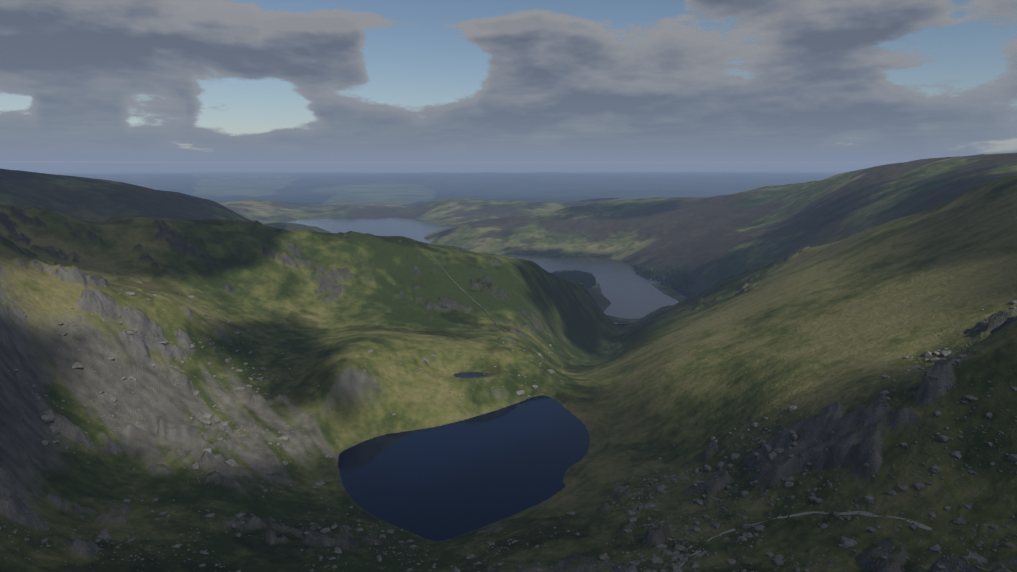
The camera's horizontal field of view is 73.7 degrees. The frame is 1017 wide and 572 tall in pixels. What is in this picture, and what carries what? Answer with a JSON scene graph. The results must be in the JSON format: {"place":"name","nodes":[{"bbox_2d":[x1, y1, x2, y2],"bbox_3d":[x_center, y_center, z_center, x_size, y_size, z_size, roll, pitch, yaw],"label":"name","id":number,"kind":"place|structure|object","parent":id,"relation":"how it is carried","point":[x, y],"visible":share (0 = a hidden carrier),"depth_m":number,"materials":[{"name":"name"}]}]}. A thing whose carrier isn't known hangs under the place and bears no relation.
{"place":"outdoors","nodes":[
{"label":"outdoors","id":0,"kind":"place"},
{"bbox_2d":[338,396,588,540],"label":"mountain lake","id":1,"kind":"structure","parent":0,"point":[447,481],"depth_m":588.70,"materials":[{"name":"blue liquid"}]},
{"bbox_2d":[453,372,484,377],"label":"pond water","id":2,"kind":"structure","parent":0,"point":[469,374],"depth_m":768.62,"materials":[{"name":"blue liquid"}]},
{"bbox_2d":[278,216,694,323],"bbox_3d":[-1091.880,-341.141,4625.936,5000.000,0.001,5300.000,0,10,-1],"label":"lake water","id":3,"kind":"structure","parent":0,"point":[628,291],"depth_m":3183.60,"materials":[{"name":"grey liquid"}]},
{"bbox_2d":[0,153,1016,571],"bbox_3d":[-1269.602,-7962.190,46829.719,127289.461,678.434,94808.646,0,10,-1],"label":"terrain","id":4,"kind":"structure","parent":0,"point":[822,301],"depth_m":647.67,"materials":[{"name":"green plant"}]},
{"bbox_2d":[428,252,505,331],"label":"stone wall","id":5,"kind":"structure","parent":4,"relation":"on","point":[468,295],"depth_m":1149.77,"materials":[{"name":"grey stone"}]},
{"bbox_2d":[0,266,1016,571],"bbox_3d":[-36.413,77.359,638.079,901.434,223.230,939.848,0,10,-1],"label":"boulder","id":6,"kind":"object","parent":4,"relation":"on","point":[682,558],"visible":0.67,"depth_m":397.21,"materials":[{"name":"grey stone"}]},
{"bbox_2d":[552,264,691,288],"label":"woodland","id":7,"kind":"object","parent":4,"relation":"on","point":[578,276],"visible":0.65,"depth_m":2766.95,"materials":[{"name":"green plant"}]},
{"bbox_2d":[0,0,1016,161],"bbox_3d":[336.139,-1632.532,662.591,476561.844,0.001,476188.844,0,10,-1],"label":"cloud","id":8,"kind":"structure","parent":0,"point":[563,87],"depth_m":13036.61,"materials":[{"name":"grey"}]},
{"bbox_2d":[0,0,1016,170],"label":"sky","id":9,"kind":"structure","parent":0,"point":[427,62],"materials":[{"name":"blue"}]},
{"bbox_2d":[679,511,931,566],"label":"foot path","id":10,"kind":"structure","parent":0,"point":[920,525],"depth_m":347.66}
]}

